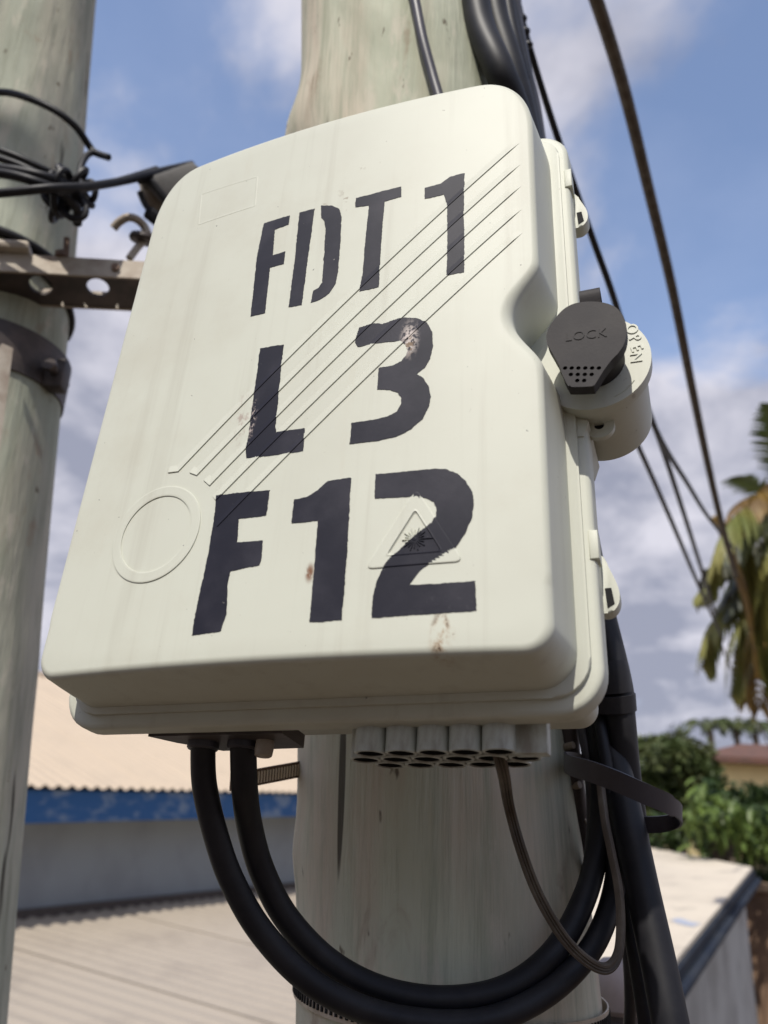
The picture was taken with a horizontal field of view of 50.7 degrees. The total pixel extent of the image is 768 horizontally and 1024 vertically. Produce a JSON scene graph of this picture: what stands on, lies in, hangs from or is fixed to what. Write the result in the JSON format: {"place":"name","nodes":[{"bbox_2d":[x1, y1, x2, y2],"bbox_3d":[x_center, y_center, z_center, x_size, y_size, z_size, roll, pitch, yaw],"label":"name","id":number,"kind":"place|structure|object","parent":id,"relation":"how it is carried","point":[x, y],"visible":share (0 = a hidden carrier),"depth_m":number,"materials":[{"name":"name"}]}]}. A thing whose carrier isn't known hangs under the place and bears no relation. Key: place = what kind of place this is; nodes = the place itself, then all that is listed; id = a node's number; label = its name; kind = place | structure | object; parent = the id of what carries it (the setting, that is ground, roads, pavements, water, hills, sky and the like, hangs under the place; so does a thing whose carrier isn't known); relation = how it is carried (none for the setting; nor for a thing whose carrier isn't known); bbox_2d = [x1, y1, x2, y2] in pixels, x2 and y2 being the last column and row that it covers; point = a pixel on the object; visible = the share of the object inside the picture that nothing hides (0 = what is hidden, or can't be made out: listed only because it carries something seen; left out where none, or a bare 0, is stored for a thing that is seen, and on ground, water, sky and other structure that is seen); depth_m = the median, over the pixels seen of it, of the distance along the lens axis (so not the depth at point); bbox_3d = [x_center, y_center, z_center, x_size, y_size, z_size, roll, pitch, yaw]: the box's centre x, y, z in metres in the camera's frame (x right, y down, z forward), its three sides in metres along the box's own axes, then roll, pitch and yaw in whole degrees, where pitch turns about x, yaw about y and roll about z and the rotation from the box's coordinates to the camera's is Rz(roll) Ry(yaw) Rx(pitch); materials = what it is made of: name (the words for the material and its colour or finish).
{"place":"outdoors","nodes":[
{"label":"outdoors","id":0,"kind":"place"},
{"bbox_2d":[17,671,297,909],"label":"house","id":1,"kind":"structure","parent":0,"point":[110,817],"depth_m":9.36,"materials":[{"name":"white paint"}]},
{"bbox_2d":[38,0,767,752],"label":"sky","id":2,"kind":"structure","parent":0,"point":[202,82],"materials":[{"name":"blue"}]},
{"bbox_2d":[599,957,637,1023],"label":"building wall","id":3,"kind":"structure","parent":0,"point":[612,989],"depth_m":0.68,"materials":[{"name":"paint"}]},
{"bbox_2d":[588,0,738,577],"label":"thick line","id":4,"kind":"object","parent":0,"point":[607,33],"visible":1,"depth_m":1.68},
{"bbox_2d":[636,445,724,640],"bbox_3d":[1.243,0.283,3.203,0.022,0.392,4.090,-7,-22,24],"label":"aerial cable","id":5,"kind":"object","parent":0,"point":[660,497],"visible":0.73,"depth_m":2.36,"materials":[{"name":"black rubber"}]},
{"bbox_2d":[687,744,767,858],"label":"cream house","id":6,"kind":"structure","parent":0,"point":[747,763],"depth_m":25.83,"materials":[{"name":"paint"}]},
{"bbox_2d":[722,645,767,743],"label":"line","id":7,"kind":"object","parent":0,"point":[724,652],"visible":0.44,"depth_m":9.46,"materials":[{"name":"black rubber"}]},
{"label":"ground","id":8,"kind":"structure","parent":0,"visible":0},
{"bbox_2d":[0,0,95,1023],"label":"utility pole","id":9,"kind":"object","parent":8,"relation":"on","point":[45,50],"visible":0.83,"depth_m":1.05,"materials":[{"name":"grey wood"}]},
{"bbox_2d":[0,343,12,443],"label":"stay bar","id":10,"kind":"object","parent":9,"relation":"attached to","point":[6,352],"visible":1,"depth_m":0.90,"materials":[{"name":"metal"}]},
{"bbox_2d":[0,226,53,255],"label":"tie wire","id":11,"kind":"object","parent":9,"relation":"attached to","point":[9,234],"visible":0.27,"depth_m":1.08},
{"bbox_2d":[0,318,71,418],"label":"pole clamp","id":12,"kind":"object","parent":9,"relation":"attached to","point":[44,362],"visible":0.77,"depth_m":1.06,"materials":[{"name":"metal"}]},
{"bbox_2d":[0,88,110,160],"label":"tie wire","id":13,"kind":"object","parent":9,"relation":"attached to","point":[68,120],"visible":1,"depth_m":1.10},
{"bbox_2d":[41,276,74,340],"bbox_3d":[-0.479,-0.313,1.126,0.060,0.055,0.191,-5,-22,20],"label":"tie wire","id":14,"kind":"object","parent":9,"relation":"attached to","point":[70,312],"visible":0.34,"depth_m":1.17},
{"bbox_2d":[0,237,143,310],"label":"crossarm","id":15,"kind":"object","parent":9,"relation":"attached to","point":[61,271],"visible":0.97,"depth_m":1.05,"materials":[{"name":"metal"}]},
{"bbox_2d":[110,213,151,260],"bbox_3d":[-0.338,-0.370,1.101,0.065,0.066,0.040,18,-26,-36],"label":"hook bolt","id":16,"kind":"object","parent":15,"relation":"attached to","point":[140,239],"visible":0.94,"depth_m":1.09,"materials":[{"name":"metal"}]},
{"bbox_2d":[137,162,197,224],"bbox_3d":[-0.293,-0.439,1.138,0.105,0.102,0.065,3,-20,0],"label":"tension clamp","id":17,"kind":"object","parent":9,"relation":"attached to","point":[154,192],"visible":0.57,"depth_m":1.12,"materials":[{"name":"metal"}]},
{"bbox_2d":[0,161,194,197],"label":"messenger cable","id":18,"kind":"object","parent":17,"relation":"attached to","point":[70,187],"visible":0.93,"depth_m":1.01,"materials":[{"name":"black rubber"}]},
{"bbox_2d":[40,163,95,223],"bbox_3d":[-0.402,-0.402,1.024,0.072,0.088,0.071,3,-20,0],"label":"wire knot","id":19,"kind":"object","parent":18,"relation":"attached to","point":[59,207],"visible":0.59,"depth_m":1.01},
{"bbox_2d":[0,155,34,168],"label":"tie wire","id":20,"kind":"object","parent":19,"relation":"attached to","point":[6,160],"visible":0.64,"depth_m":0.99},
{"bbox_2d":[0,147,51,171],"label":"tie wire","id":21,"kind":"object","parent":19,"relation":"attached to","point":[20,158],"visible":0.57,"depth_m":1.01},
{"bbox_2d":[0,164,69,182],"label":"tie wire","id":22,"kind":"object","parent":19,"relation":"attached to","point":[47,176],"visible":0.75,"depth_m":0.98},
{"bbox_2d":[0,168,82,226],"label":"tie wire","id":23,"kind":"object","parent":19,"relation":"attached to","point":[28,179],"visible":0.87,"depth_m":0.98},
{"bbox_2d":[77,149,94,170],"bbox_3d":[-0.404,-0.463,1.093,0.020,0.106,0.047,10,-22,-19],"label":"tie wire","id":24,"kind":"object","parent":19,"relation":"attached to","point":[87,155],"visible":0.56,"depth_m":1.11,"materials":[{"name":"grey metal"}]},
{"bbox_2d":[81,178,98,206],"bbox_3d":[-0.384,-0.417,1.053,0.029,0.035,0.018,-11,-24,32],"label":"tie wire","id":25,"kind":"object","parent":19,"relation":"attached to","point":[93,197],"visible":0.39,"depth_m":1.05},
{"bbox_2d":[56,166,157,195],"bbox_3d":[-0.358,-0.437,1.065,0.011,0.148,0.137,-11,-24,32],"label":"tie wire","id":26,"kind":"object","parent":19,"relation":"attached to","point":[70,193],"visible":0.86,"depth_m":1.02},
{"bbox_2d":[7,882,295,1023],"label":"lean to roof","id":27,"kind":"object","parent":8,"relation":"on","point":[191,958],"visible":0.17,"depth_m":6.66,"materials":[{"name":"metal"}]},
{"bbox_2d":[285,0,602,1023],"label":"utility pole","id":28,"kind":"object","parent":8,"relation":"on","point":[411,874],"visible":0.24,"depth_m":0.52,"materials":[{"name":"grey wood"}]},
{"bbox_2d":[229,761,299,790],"bbox_3d":[-0.076,0.187,0.580,0.004,0.028,0.083,-16,-27,41],"label":"slotted strip","id":29,"kind":"object","parent":28,"relation":"attached to","point":[276,773],"visible":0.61,"depth_m":0.58,"materials":[{"name":"metal"}]},
{"bbox_2d":[41,85,652,768],"bbox_3d":[-0.001,-0.047,0.504,0.325,0.398,0.174,-7,-29,19],"label":"distribution box","id":30,"kind":"object","parent":28,"relation":"attached to","point":[377,405],"visible":1,"depth_m":0.41,"materials":[{"name":"plastic"}]},
{"bbox_2d":[190,747,624,1023],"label":"feeder cable","id":31,"kind":"object","parent":30,"relation":"attached to","point":[288,962],"visible":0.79,"depth_m":0.43,"materials":[{"name":"black rubber"}]},
{"bbox_2d":[230,723,605,1008],"bbox_3d":[0.030,0.183,0.484,0.266,0.204,0.051,11,-22,-22],"label":"feeder cable","id":32,"kind":"object","parent":30,"relation":"attached to","point":[310,944],"visible":0.86,"depth_m":0.45,"materials":[{"name":"black rubber"}]},
{"bbox_2d":[492,756,625,974],"bbox_3d":[0.087,0.188,0.441,0.042,0.118,0.175,-12,-25,34],"label":"drop cable","id":33,"kind":"object","parent":30,"relation":"hanging from","point":[581,956],"visible":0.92,"depth_m":0.45,"materials":[{"name":"black rubber"}]},
{"bbox_2d":[409,0,442,94],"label":"thin cable","id":34,"kind":"object","parent":28,"relation":"attached to","point":[426,54],"visible":0.64,"depth_m":0.72,"materials":[{"name":"plastic"}]},
{"bbox_2d":[292,986,610,1023],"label":"hose clamp","id":35,"kind":"object","parent":28,"relation":"attached to","point":[303,1000],"visible":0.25,"depth_m":0.51,"materials":[{"name":"metal"}]},
{"bbox_2d":[461,0,533,120],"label":"riser cable","id":36,"kind":"object","parent":28,"relation":"attached to","point":[492,55],"visible":0.44,"depth_m":0.75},
{"bbox_2d":[490,0,541,138],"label":"riser cable","id":37,"kind":"object","parent":28,"relation":"attached to","point":[503,21],"visible":0.33,"depth_m":0.78,"materials":[{"name":"black rubber"}]},
{"bbox_2d":[506,0,529,78],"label":"riser cable","id":38,"kind":"object","parent":28,"relation":"attached to","point":[511,7],"visible":0.21,"depth_m":0.83,"materials":[{"name":"black rubber"}]},
{"bbox_2d":[516,0,545,138],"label":"riser cable","id":39,"kind":"object","parent":28,"relation":"attached to","point":[537,94],"visible":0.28,"depth_m":0.83,"materials":[{"name":"plastic"}]},
{"bbox_2d":[563,741,575,750],"bbox_3d":[0.126,0.165,0.567,0.006,0.007,0.020,12,-22,-23],"label":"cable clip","id":40,"kind":"object","parent":28,"relation":"attached to","point":[569,746],"visible":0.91,"depth_m":0.56,"materials":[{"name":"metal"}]},
{"bbox_2d":[562,729,586,853],"bbox_3d":[0.135,0.206,0.567,0.015,0.121,0.047,-10,-24,30],"label":"conduit","id":41,"kind":"object","parent":28,"relation":"attached to","point":[570,735],"visible":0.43,"depth_m":0.56,"materials":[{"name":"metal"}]},
{"bbox_2d":[572,781,581,789],"bbox_3d":[0.131,0.193,0.567,0.006,0.008,0.020,12,-22,-23],"label":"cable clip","id":42,"kind":"object","parent":28,"relation":"attached to","point":[577,785],"visible":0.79,"depth_m":0.56,"materials":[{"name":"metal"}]},
{"bbox_2d":[514,0,649,840],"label":"sheathed cable","id":43,"kind":"object","parent":28,"relation":"attached to","point":[622,734],"visible":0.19,"depth_m":0.54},
{"bbox_2d":[520,0,532,49],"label":"cable end","id":44,"kind":"object","parent":43,"relation":"attached to","point":[529,42],"visible":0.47,"depth_m":0.93,"materials":[{"name":"black plastic"}]},
{"bbox_2d":[598,660,636,714],"bbox_3d":[0.155,0.102,0.560,0.035,0.078,0.037,3,-20,0],"label":"cable joint","id":45,"kind":"object","parent":43,"relation":"attached to","point":[619,678],"visible":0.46,"depth_m":0.54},
{"bbox_2d":[594,714,635,1023],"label":"slack cable","id":46,"kind":"object","parent":45,"relation":"hanging from","point":[602,742],"visible":0.37,"depth_m":0.54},
{"bbox_2d":[624,893,650,1023],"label":"printed cable","id":47,"kind":"object","parent":43,"relation":"attached to","point":[641,1004],"visible":0.14,"depth_m":0.48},
{"bbox_2d":[577,727,589,858],"bbox_3d":[0.138,0.259,0.572,0.016,0.243,0.114,1,-20,4],"label":"slack cable","id":48,"kind":"object","parent":28,"relation":"attached to","point":[583,738],"visible":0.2,"depth_m":0.55,"materials":[{"name":"plastic"}]},
{"bbox_2d":[521,3,736,550],"bbox_3d":[1.172,-0.109,2.946,0.038,0.881,4.543,-7,-23,25],"label":"aerial cable","id":49,"kind":"object","parent":28,"relation":"attached to","point":[577,193],"visible":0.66,"depth_m":1.17,"materials":[{"name":"black rubber"}]},
{"bbox_2d":[651,410,716,615],"bbox_3d":[1.161,0.166,3.011,0.022,0.358,3.357,-6,-22,23],"label":"aerial cable","id":50,"kind":"object","parent":49,"relation":"attached to","point":[679,499],"visible":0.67,"depth_m":2.61,"materials":[{"name":"black rubber"}]},
{"bbox_2d":[609,745,689,1023],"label":"trunk cable","id":51,"kind":"object","parent":28,"relation":"attached to","point":[666,1002],"visible":0.67,"depth_m":0.46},
{"bbox_2d":[564,751,682,832],"bbox_3d":[0.147,0.175,0.510,0.069,0.050,0.121,3,-20,0],"label":"cable strap","id":52,"kind":"object","parent":51,"relation":"attached to","point":[577,765],"visible":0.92,"depth_m":0.46,"materials":[{"name":"plastic"}]},
{"bbox_2d":[637,733,701,849],"bbox_3d":[11.414,13.017,32.965,3.792,8.009,2.453,3,-20,0],"label":"distant tree","id":53,"kind":"object","parent":8,"relation":"on","point":[644,739],"visible":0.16,"depth_m":33.75,"materials":[{"name":"green plant"}]},
{"bbox_2d":[592,848,760,1023],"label":"flat roofed building","id":54,"kind":"structure","parent":8,"relation":"on","point":[705,901],"depth_m":7.13,"materials":[{"name":"white concrete"}]},
{"bbox_2d":[639,720,725,854],"bbox_3d":[5.808,7.526,16.537,2.678,6.364,2.355,3,-20,0],"label":"olive tree","id":55,"kind":"object","parent":8,"relation":"on","point":[681,767],"visible":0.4,"depth_m":16.66,"materials":[{"name":"green plant"}]},
{"bbox_2d":[646,777,767,1023],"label":"mango tree","id":56,"kind":"object","parent":8,"relation":"on","point":[732,832],"visible":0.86,"depth_m":10.13,"materials":[{"name":"green plant"}]},
{"bbox_2d":[680,718,742,747],"bbox_3d":[15.990,14.649,38.576,2.982,9.220,2.995,3,-20,0],"label":"palm tree","id":57,"kind":"object","parent":8,"relation":"on","point":[704,725],"visible":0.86,"depth_m":39.74,"materials":[{"name":"green plant"}]},
{"bbox_2d":[690,773,767,859],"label":"dark tree","id":58,"kind":"object","parent":8,"relation":"on","point":[756,794],"visible":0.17,"depth_m":12.82,"materials":[{"name":"green plant"}]},
{"bbox_2d":[693,403,767,724],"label":"palm tree","id":59,"kind":"object","parent":8,"relation":"on","point":[744,601],"visible":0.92,"depth_m":6.00,"materials":[{"name":"green plant"}]},
{"bbox_2d":[704,717,765,744],"bbox_3d":[17.180,14.636,38.559,3.007,9.334,2.994,3,-20,0],"label":"palm tree","id":60,"kind":"object","parent":8,"relation":"on","point":[736,734],"visible":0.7,"depth_m":39.70,"materials":[{"name":"green plant"}]},
{"bbox_2d":[723,721,767,743],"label":"palm tree","id":61,"kind":"object","parent":8,"relation":"on","point":[754,735],"visible":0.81,"depth_m":39.75,"materials":[{"name":"green plant"}]},
{"bbox_2d":[741,860,767,882],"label":"bush","id":62,"kind":"object","parent":8,"relation":"on","point":[762,877],"visible":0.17,"depth_m":11.67,"materials":[{"name":"green plant"}]},
{"bbox_2d":[746,882,767,1023],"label":"boundary wall","id":63,"kind":"structure","parent":8,"relation":"on","point":[757,913],"depth_m":10.43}
]}

